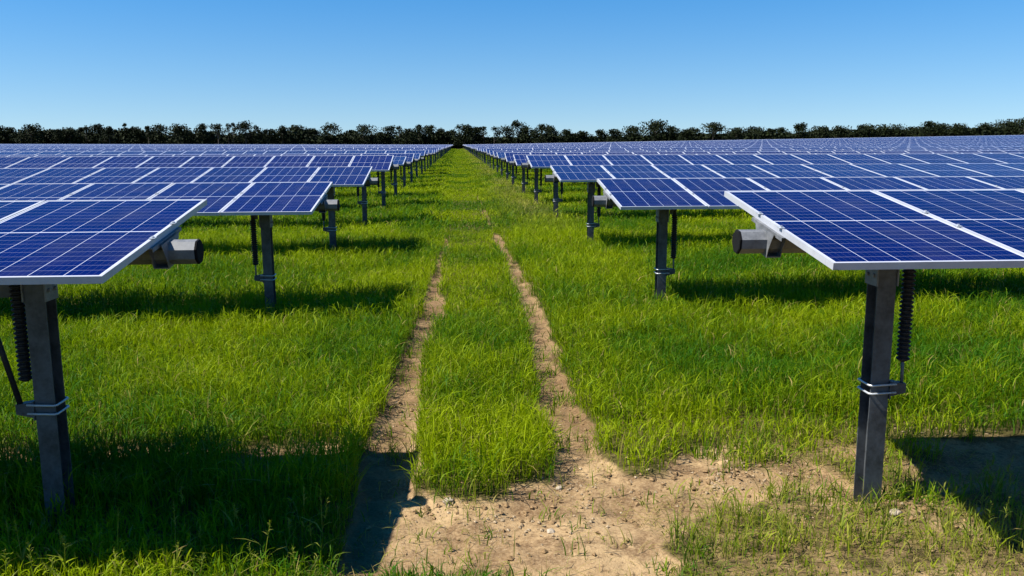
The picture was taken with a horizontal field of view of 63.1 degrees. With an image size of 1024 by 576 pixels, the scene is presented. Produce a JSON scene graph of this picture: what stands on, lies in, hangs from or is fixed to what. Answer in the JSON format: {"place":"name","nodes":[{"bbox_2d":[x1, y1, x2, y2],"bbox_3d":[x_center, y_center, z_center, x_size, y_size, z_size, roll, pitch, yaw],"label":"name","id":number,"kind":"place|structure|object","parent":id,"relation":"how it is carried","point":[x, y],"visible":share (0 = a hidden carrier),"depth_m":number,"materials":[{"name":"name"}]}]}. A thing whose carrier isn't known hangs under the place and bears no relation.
{"place":"outdoors","nodes":[
{"label":"outdoors","id":0,"kind":"place"},
{"bbox_2d":[0,148,1023,575],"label":"grass","id":1,"kind":"structure","parent":0,"point":[304,334],"depth_m":7.24,"materials":[{"name":"green plant"}]},
{"bbox_2d":[0,148,1023,575],"bbox_3d":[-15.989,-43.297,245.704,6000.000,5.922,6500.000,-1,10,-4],"label":"ground","id":2,"kind":"structure","parent":0,"point":[1006,446],"depth_m":5.12,"materials":[{"name":"soil"}]},
{"bbox_2d":[0,125,15,143],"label":"tree","id":3,"kind":"object","parent":2,"relation":"on","point":[3,135],"visible":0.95,"depth_m":321.26,"materials":[{"name":"green plant"}]},
{"bbox_2d":[10,123,50,143],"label":"tree","id":4,"kind":"object","parent":2,"relation":"on","point":[30,129],"visible":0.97,"depth_m":317.42,"materials":[{"name":"green plant"}]},
{"bbox_2d":[49,129,66,143],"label":"tree","id":5,"kind":"object","parent":2,"relation":"on","point":[57,132],"visible":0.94,"depth_m":319.56,"materials":[{"name":"green plant"}]},
{"bbox_2d":[55,127,77,143],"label":"tree","id":6,"kind":"object","parent":2,"relation":"on","point":[69,131],"visible":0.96,"depth_m":321.16,"materials":[{"name":"green plant"}]},
{"bbox_2d":[81,123,110,143],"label":"tree","id":7,"kind":"object","parent":2,"relation":"on","point":[95,128],"visible":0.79,"depth_m":322.51,"materials":[{"name":"green plant"}]},
{"bbox_2d":[0,199,207,524],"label":"solar tracker","id":8,"kind":"object","parent":2,"relation":"on","point":[47,247],"visible":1,"depth_m":4.64,"materials":[{"name":"glass"}]},
{"bbox_2d":[97,126,117,143],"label":"tree","id":9,"kind":"object","parent":2,"relation":"on","point":[108,132],"visible":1,"depth_m":317.20,"materials":[{"name":"green plant"}]},
{"bbox_2d":[121,126,143,143],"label":"tree","id":10,"kind":"object","parent":2,"relation":"on","point":[133,130],"visible":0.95,"depth_m":324.57,"materials":[{"name":"green plant"}]},
{"bbox_2d":[145,125,154,143],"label":"tree","id":11,"kind":"object","parent":2,"relation":"on","point":[148,136],"visible":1,"depth_m":322.30,"materials":[{"name":"green plant"}]},
{"bbox_2d":[143,123,173,143],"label":"tree","id":12,"kind":"object","parent":2,"relation":"on","point":[158,130],"visible":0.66,"depth_m":328.27,"materials":[{"name":"green plant"}]},
{"bbox_2d":[0,182,339,315],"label":"solar tracker","id":13,"kind":"object","parent":2,"relation":"on","point":[265,201],"visible":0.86,"depth_m":10.14,"materials":[{"name":"glass"}]},
{"bbox_2d":[167,123,202,143],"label":"tree","id":14,"kind":"object","parent":2,"relation":"on","point":[184,132],"visible":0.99,"depth_m":322.41,"materials":[{"name":"green plant"}]},
{"bbox_2d":[0,166,378,251],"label":"solar tracker","id":15,"kind":"object","parent":2,"relation":"on","point":[349,176],"visible":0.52,"depth_m":15.36,"materials":[{"name":"glass"}]},
{"bbox_2d":[0,155,398,224],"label":"solar tracker","id":16,"kind":"object","parent":2,"relation":"on","point":[381,162],"visible":0.55,"depth_m":20.73,"materials":[{"name":"glass"}]},
{"bbox_2d":[194,123,216,143],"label":"tree","id":17,"kind":"object","parent":2,"relation":"on","point":[202,127],"visible":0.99,"depth_m":324.74,"materials":[{"name":"green plant"}]},
{"bbox_2d":[0,154,417,194],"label":"solar tracker","id":18,"kind":"object","parent":2,"relation":"on","point":[410,158],"visible":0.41,"depth_m":31.79,"materials":[{"name":"glass"}]},
{"bbox_2d":[0,150,428,182],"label":"solar tracker","id":19,"kind":"object","parent":2,"relation":"on","point":[422,154],"visible":0.41,"depth_m":42.24,"materials":[{"name":"glass"}]},
{"bbox_2d":[207,123,225,143],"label":"tree","id":20,"kind":"object","parent":2,"relation":"on","point":[217,128],"visible":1,"depth_m":321.33,"materials":[{"name":"green plant"}]},
{"bbox_2d":[0,150,436,171],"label":"solar tracker","id":21,"kind":"object","parent":2,"relation":"on","point":[270,150],"visible":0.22,"depth_m":58.75,"materials":[{"name":"glass"}]},
{"bbox_2d":[0,149,438,168],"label":"solar tracker","id":22,"kind":"object","parent":2,"relation":"on","point":[228,149],"visible":0.23,"depth_m":63.94,"materials":[{"name":"glass"}]},
{"bbox_2d":[0,148,440,166],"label":"solar tracker","id":23,"kind":"object","parent":2,"relation":"on","point":[222,148],"visible":0.25,"depth_m":69.11,"materials":[{"name":"glass"}]},
{"bbox_2d":[0,147,443,161],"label":"solar tracker","id":24,"kind":"object","parent":2,"relation":"on","point":[292,147],"visible":0.2,"depth_m":85.91,"materials":[{"name":"glass"}]},
{"bbox_2d":[0,147,444,159],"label":"solar tracker","id":25,"kind":"object","parent":2,"relation":"on","point":[123,147],"visible":0.27,"depth_m":94.92,"materials":[{"name":"glass"}]},
{"bbox_2d":[0,146,447,156],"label":"solar tracker","id":26,"kind":"object","parent":2,"relation":"on","point":[213,146],"visible":0.2,"depth_m":116.88,"materials":[{"name":"glass"}]},
{"bbox_2d":[16,150,431,178],"bbox_3d":[-22.522,-6.385,46.991,35.907,2.597,1.677,-1,10,-4],"label":"solar tracker","id":27,"kind":"object","parent":2,"relation":"on","point":[426,152],"visible":0.21,"depth_m":47.98,"materials":[{"name":"glass"}]},
{"bbox_2d":[0,145,449,153],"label":"solar tracker","id":28,"kind":"object","parent":2,"relation":"on","point":[227,145],"visible":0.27,"depth_m":154.26,"materials":[{"name":"glass"}]},
{"bbox_2d":[34,147,442,162],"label":"solar tracker","id":29,"kind":"object","parent":2,"relation":"on","point":[137,148],"visible":0.2,"depth_m":79.13,"materials":[{"name":"glass"}]},
{"bbox_2d":[229,120,265,143],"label":"tree","id":30,"kind":"object","parent":2,"relation":"on","point":[243,126],"visible":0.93,"depth_m":323.36,"materials":[{"name":"green plant"}]},
{"bbox_2d":[252,129,282,143],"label":"tree","id":31,"kind":"object","parent":2,"relation":"on","point":[271,134],"visible":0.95,"depth_m":324.43,"materials":[{"name":"green plant"}]},
{"bbox_2d":[122,153,423,186],"bbox_3d":[-18.291,-4.499,36.405,28.823,2.587,1.679,-1,10,-4],"label":"solar tracker","id":32,"kind":"object","parent":2,"relation":"on","point":[417,156],"visible":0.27,"depth_m":37.16,"materials":[{"name":"glass"}]},
{"bbox_2d":[277,125,293,143],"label":"tree","id":33,"kind":"object","parent":2,"relation":"on","point":[283,137],"visible":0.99,"depth_m":327.62,"materials":[{"name":"green plant"}]},
{"bbox_2d":[136,144,452,149],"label":"solar tracker","id":34,"kind":"object","parent":2,"relation":"on","point":[196,144],"visible":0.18,"depth_m":233.63,"materials":[{"name":"glass"}]},
{"bbox_2d":[286,125,306,135],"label":"tree","id":35,"kind":"object","parent":2,"relation":"on","point":[293,127],"visible":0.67,"depth_m":333.18,"materials":[{"name":"green plant"}]},
{"bbox_2d":[306,128,320,137],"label":"tree","id":36,"kind":"object","parent":2,"relation":"on","point":[313,132],"visible":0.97,"depth_m":334.02,"materials":[{"name":"green plant"}]},
{"bbox_2d":[319,122,342,143],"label":"tree","id":37,"kind":"object","parent":2,"relation":"on","point":[326,128],"visible":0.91,"depth_m":330.89,"materials":[{"name":"green plant"}]},
{"bbox_2d":[335,132,354,143],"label":"tree","id":38,"kind":"object","parent":2,"relation":"on","point":[343,138],"visible":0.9,"depth_m":330.26,"materials":[{"name":"green plant"}]},
{"bbox_2d":[349,124,380,143],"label":"tree","id":39,"kind":"object","parent":2,"relation":"on","point":[364,130],"visible":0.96,"depth_m":326.52,"materials":[{"name":"green plant"}]},
{"bbox_2d":[311,144,421,144],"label":"solar tracker","id":40,"kind":"object","parent":2,"relation":"on","point":[366,144],"visible":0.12,"depth_m":252.91,"materials":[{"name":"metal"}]},
{"bbox_2d":[373,131,385,143],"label":"tree","id":41,"kind":"object","parent":2,"relation":"on","point":[380,136],"visible":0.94,"depth_m":325.77,"materials":[{"name":"green plant"}]},
{"bbox_2d":[381,125,397,137],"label":"tree","id":42,"kind":"object","parent":2,"relation":"on","point":[391,129],"visible":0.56,"depth_m":336.46,"materials":[{"name":"green plant"}]},
{"bbox_2d":[377,156,410,208],"bbox_3d":[-14.027,-2.709,25.805,21.739,2.578,1.681,-1,10,-4],"label":"solar tracker","id":43,"kind":"object","parent":2,"relation":"on","point":[400,160],"visible":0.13,"depth_m":26.31,"materials":[{"name":"metal"}]},
{"bbox_2d":[398,128,420,143],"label":"tree","id":44,"kind":"object","parent":2,"relation":"on","point":[410,133],"visible":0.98,"depth_m":324.94,"materials":[{"name":"green plant"}]},
{"bbox_2d":[421,125,436,142],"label":"tree","id":45,"kind":"object","parent":2,"relation":"on","point":[428,130],"visible":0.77,"depth_m":333.66,"materials":[{"name":"green plant"}]},
{"bbox_2d":[431,128,447,143],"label":"tree","id":46,"kind":"object","parent":2,"relation":"on","point":[440,131],"visible":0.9,"depth_m":333.21,"materials":[{"name":"green plant"}]},
{"bbox_2d":[451,124,477,147],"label":"tree","id":47,"kind":"object","parent":2,"relation":"on","point":[462,139],"visible":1,"depth_m":325.49,"materials":[{"name":"green plant"}]},
{"bbox_2d":[491,126,501,143],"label":"tree","id":48,"kind":"object","parent":2,"relation":"on","point":[496,134],"visible":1,"depth_m":327.44,"materials":[{"name":"green plant"}]},
{"bbox_2d":[497,125,516,140],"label":"tree","id":49,"kind":"object","parent":2,"relation":"on","point":[505,130],"visible":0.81,"depth_m":335.34,"materials":[{"name":"green plant"}]},
{"bbox_2d":[0,127,1022,148],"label":"woodland","id":50,"kind":"object","parent":2,"relation":"on","point":[304,137],"visible":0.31,"depth_m":333.48,"materials":[{"name":"green plant"}]},
{"bbox_2d":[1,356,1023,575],"bbox_3d":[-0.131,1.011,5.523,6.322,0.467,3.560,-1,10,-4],"label":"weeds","id":51,"kind":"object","parent":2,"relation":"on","point":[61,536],"visible":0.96,"depth_m":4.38,"materials":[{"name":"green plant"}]},
{"bbox_2d":[506,119,531,140],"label":"tree","id":52,"kind":"object","parent":2,"relation":"on","point":[517,123],"visible":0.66,"depth_m":337.82,"materials":[{"name":"green plant"}]},
{"bbox_2d":[519,126,537,142],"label":"tree","id":53,"kind":"object","parent":2,"relation":"on","point":[525,130],"visible":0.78,"depth_m":334.42,"materials":[{"name":"green plant"}]},
{"bbox_2d":[528,123,551,142],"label":"tree","id":54,"kind":"object","parent":2,"relation":"on","point":[539,135],"visible":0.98,"depth_m":330.34,"materials":[{"name":"green plant"}]},
{"bbox_2d":[557,129,574,142],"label":"tree","id":55,"kind":"object","parent":2,"relation":"on","point":[566,134],"visible":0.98,"depth_m":334.69,"materials":[{"name":"green plant"}]},
{"bbox_2d":[571,130,595,142],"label":"tree","id":56,"kind":"object","parent":2,"relation":"on","point":[580,133],"visible":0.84,"depth_m":335.09,"materials":[{"name":"green plant"}]},
{"bbox_2d":[595,129,608,138],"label":"tree","id":57,"kind":"object","parent":2,"relation":"on","point":[602,134],"visible":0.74,"depth_m":338.93,"materials":[{"name":"green plant"}]},
{"bbox_2d":[606,129,624,141],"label":"tree","id":58,"kind":"object","parent":2,"relation":"on","point":[615,135],"visible":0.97,"depth_m":331.37,"materials":[{"name":"green plant"}]},
{"bbox_2d":[622,125,644,141],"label":"tree","id":59,"kind":"object","parent":2,"relation":"on","point":[631,131],"visible":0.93,"depth_m":340.09,"materials":[{"name":"green plant"}]},
{"bbox_2d":[636,119,679,140],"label":"tree","id":60,"kind":"object","parent":2,"relation":"on","point":[656,128],"visible":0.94,"depth_m":338.77,"materials":[{"name":"green plant"}]},
{"bbox_2d":[676,128,695,140],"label":"tree","id":61,"kind":"object","parent":2,"relation":"on","point":[687,134],"visible":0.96,"depth_m":333.75,"materials":[{"name":"green plant"}]},
{"bbox_2d":[478,146,919,165],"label":"solar tracker","id":62,"kind":"object","parent":2,"relation":"on","point":[689,147],"visible":0.13,"depth_m":71.73,"materials":[{"name":"glass"}]},
{"bbox_2d":[700,122,729,136],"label":"tree","id":63,"kind":"object","parent":2,"relation":"on","point":[712,127],"visible":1,"depth_m":333.81,"materials":[{"name":"green plant"}]},
{"bbox_2d":[466,137,999,146],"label":"solar tracker","id":64,"kind":"object","parent":2,"relation":"on","point":[802,140],"visible":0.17,"depth_m":172.31,"materials":[{"name":"glass"}]},
{"bbox_2d":[720,127,752,139],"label":"tree","id":65,"kind":"object","parent":2,"relation":"on","point":[734,133],"visible":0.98,"depth_m":332.63,"materials":[{"name":"green plant"}]},
{"bbox_2d":[474,140,1001,155],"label":"solar tracker","id":66,"kind":"object","parent":2,"relation":"on","point":[781,142],"visible":0.19,"depth_m":127.57,"materials":[{"name":"glass"}]},
{"bbox_2d":[465,136,1019,151],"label":"solar tracker","id":67,"kind":"object","parent":2,"relation":"on","point":[773,140],"visible":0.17,"depth_m":183.39,"materials":[{"name":"glass"}]},
{"bbox_2d":[473,143,1013,159],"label":"solar tracker","id":68,"kind":"object","parent":2,"relation":"on","point":[787,144],"visible":0.19,"depth_m":94.58,"materials":[{"name":"glass"}]},
{"bbox_2d":[496,136,991,144],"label":"solar tracker","id":69,"kind":"object","parent":2,"relation":"on","point":[751,140],"visible":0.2,"depth_m":188.02,"materials":[{"name":"glass"}]},
{"bbox_2d":[465,135,1023,145],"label":"solar tracker","id":70,"kind":"object","parent":2,"relation":"on","point":[777,139],"visible":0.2,"depth_m":205.20,"materials":[{"name":"glass"}]},
{"bbox_2d":[467,137,1023,146],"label":"solar tracker","id":71,"kind":"object","parent":2,"relation":"on","point":[821,140],"visible":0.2,"depth_m":161.97,"materials":[{"name":"glass"}]},
{"bbox_2d":[468,138,1023,145],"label":"solar tracker","id":72,"kind":"object","parent":2,"relation":"on","point":[854,140],"visible":0.17,"depth_m":150.43,"materials":[{"name":"glass"}]},
{"bbox_2d":[469,139,1023,154],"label":"solar tracker","id":73,"kind":"object","parent":2,"relation":"on","point":[785,141],"visible":0.23,"depth_m":138.84,"materials":[{"name":"glass"}]},
{"bbox_2d":[469,140,1023,156],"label":"solar tracker","id":74,"kind":"object","parent":2,"relation":"on","point":[807,142],"visible":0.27,"depth_m":122.39,"materials":[{"name":"glass"}]},
{"bbox_2d":[470,141,1023,156],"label":"solar tracker","id":75,"kind":"object","parent":2,"relation":"on","point":[780,143],"visible":0.27,"depth_m":116.29,"materials":[{"name":"glass"}]},
{"bbox_2d":[509,153,985,202],"bbox_3d":[10.753,-3.082,27.353,21.739,2.618,1.671,-1,10,-4],"label":"solar tracker","id":76,"kind":"object","parent":2,"relation":"on","point":[518,160],"visible":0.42,"depth_m":27.38,"materials":[{"name":"glass"}]},
{"bbox_2d":[471,142,1023,157],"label":"solar tracker","id":77,"kind":"object","parent":2,"relation":"on","point":[782,144],"visible":0.23,"depth_m":105.99,"materials":[{"name":"glass"}]},
{"bbox_2d":[474,143,1023,161],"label":"solar tracker","id":78,"kind":"object","parent":2,"relation":"on","point":[750,145],"visible":0.22,"depth_m":88.44,"materials":[{"name":"glass"}]},
{"bbox_2d":[475,145,1023,163],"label":"solar tracker","id":79,"kind":"object","parent":2,"relation":"on","point":[761,146],"visible":0.27,"depth_m":77.59,"materials":[{"name":"glass"}]},
{"bbox_2d":[475,144,1023,162],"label":"solar tracker","id":80,"kind":"object","parent":2,"relation":"on","point":[786,145],"visible":0.26,"depth_m":83.45,"materials":[{"name":"glass"}]},
{"bbox_2d":[479,146,1023,167],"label":"solar tracker","id":81,"kind":"object","parent":2,"relation":"on","point":[763,147],"visible":0.2,"depth_m":66.41,"materials":[{"name":"glass"}]},
{"bbox_2d":[484,147,1023,171],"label":"solar tracker","id":82,"kind":"object","parent":2,"relation":"on","point":[487,150],"visible":0.32,"depth_m":55.18,"materials":[{"name":"glass"}]},
{"bbox_2d":[486,148,1023,176],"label":"solar tracker","id":83,"kind":"object","parent":2,"relation":"on","point":[491,153],"visible":0.29,"depth_m":49.74,"materials":[{"name":"glass"}]},
{"bbox_2d":[743,126,767,138],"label":"tree","id":84,"kind":"object","parent":2,"relation":"on","point":[759,130],"visible":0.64,"depth_m":342.70,"materials":[{"name":"green plant"}]},
{"bbox_2d":[490,149,1023,179],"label":"solar tracker","id":85,"kind":"object","parent":2,"relation":"on","point":[495,154],"visible":0.31,"depth_m":44.15,"materials":[{"name":"glass"}]},
{"bbox_2d":[493,150,1023,183],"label":"solar tracker","id":86,"kind":"object","parent":2,"relation":"on","point":[500,155],"visible":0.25,"depth_m":38.67,"materials":[{"name":"glass"}]},
{"bbox_2d":[501,151,1023,193],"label":"solar tracker","id":87,"kind":"object","parent":2,"relation":"on","point":[508,157],"visible":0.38,"depth_m":33.00,"materials":[{"name":"glass"}]},
{"bbox_2d":[521,153,1023,217],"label":"solar tracker","id":88,"kind":"object","parent":2,"relation":"on","point":[541,161],"visible":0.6,"depth_m":21.49,"materials":[{"name":"glass"}]},
{"bbox_2d":[773,127,793,138],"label":"tree","id":89,"kind":"object","parent":2,"relation":"on","point":[781,130],"visible":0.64,"depth_m":345.04,"materials":[{"name":"green plant"}]},
{"bbox_2d":[545,163,1023,242],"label":"solar tracker","id":90,"kind":"object","parent":2,"relation":"on","point":[589,174],"visible":0.62,"depth_m":15.90,"materials":[{"name":"glass"}]},
{"bbox_2d":[790,122,808,138],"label":"tree","id":91,"kind":"object","parent":2,"relation":"on","point":[799,128],"visible":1,"depth_m":340.04,"materials":[{"name":"green plant"}]},
{"bbox_2d":[592,176,1023,304],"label":"solar tracker","id":92,"kind":"object","parent":2,"relation":"on","point":[661,196],"visible":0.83,"depth_m":10.51,"materials":[{"name":"glass"}]},
{"bbox_2d":[805,125,830,138],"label":"tree","id":93,"kind":"object","parent":2,"relation":"on","point":[819,132],"visible":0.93,"depth_m":336.81,"materials":[{"name":"green plant"}]},
{"bbox_2d":[824,125,854,137],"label":"tree","id":94,"kind":"object","parent":2,"relation":"on","point":[839,132],"visible":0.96,"depth_m":334.33,"materials":[{"name":"green plant"}]},
{"bbox_2d":[855,123,878,137],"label":"tree","id":95,"kind":"object","parent":2,"relation":"on","point":[865,128],"visible":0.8,"depth_m":342.96,"materials":[{"name":"green plant"}]},
{"bbox_2d":[724,189,1023,503],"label":"solar tracker","id":96,"kind":"object","parent":2,"relation":"on","point":[882,238],"visible":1,"depth_m":4.84,"materials":[{"name":"glass"}]},
{"bbox_2d":[871,123,913,136],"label":"tree","id":97,"kind":"object","parent":2,"relation":"on","point":[888,128],"visible":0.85,"depth_m":343.28,"materials":[{"name":"green plant"}]},
{"bbox_2d":[903,126,927,136],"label":"tree","id":98,"kind":"object","parent":2,"relation":"on","point":[913,128],"visible":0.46,"depth_m":347.02,"materials":[{"name":"green plant"}]},
{"bbox_2d":[913,120,944,136],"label":"tree","id":99,"kind":"object","parent":2,"relation":"on","point":[929,126],"visible":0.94,"depth_m":340.49,"materials":[{"name":"green plant"}]},
{"bbox_2d":[932,123,953,135],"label":"tree","id":100,"kind":"object","parent":2,"relation":"on","point":[943,131],"visible":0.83,"depth_m":339.58,"materials":[{"name":"green plant"}]},
{"bbox_2d":[949,123,972,135],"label":"tree","id":101,"kind":"object","parent":2,"relation":"on","point":[959,127],"visible":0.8,"depth_m":345.42,"materials":[{"name":"green plant"}]},
{"bbox_2d":[974,122,1003,134],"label":"tree","id":102,"kind":"object","parent":2,"relation":"on","point":[989,126],"visible":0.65,"depth_m":349.33,"materials":[{"name":"green plant"}]},
{"bbox_2d":[990,119,1019,132],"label":"tree","id":103,"kind":"object","parent":2,"relation":"on","point":[1004,124],"visible":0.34,"depth_m":352.19,"materials":[{"name":"green plant"}]},
{"bbox_2d":[1001,117,1023,134],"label":"tree","id":104,"kind":"object","parent":2,"relation":"on","point":[1019,126],"visible":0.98,"depth_m":343.39,"materials":[{"name":"green plant"}]},
{"bbox_2d":[0,0,1023,137],"label":"sky","id":105,"kind":"structure","parent":0,"point":[590,66],"materials":[{"name":"blue"}]},
{"bbox_2d":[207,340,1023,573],"bbox_3d":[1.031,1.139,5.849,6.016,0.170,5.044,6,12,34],"label":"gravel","id":106,"kind":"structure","parent":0,"point":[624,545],"depth_m":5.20,"materials":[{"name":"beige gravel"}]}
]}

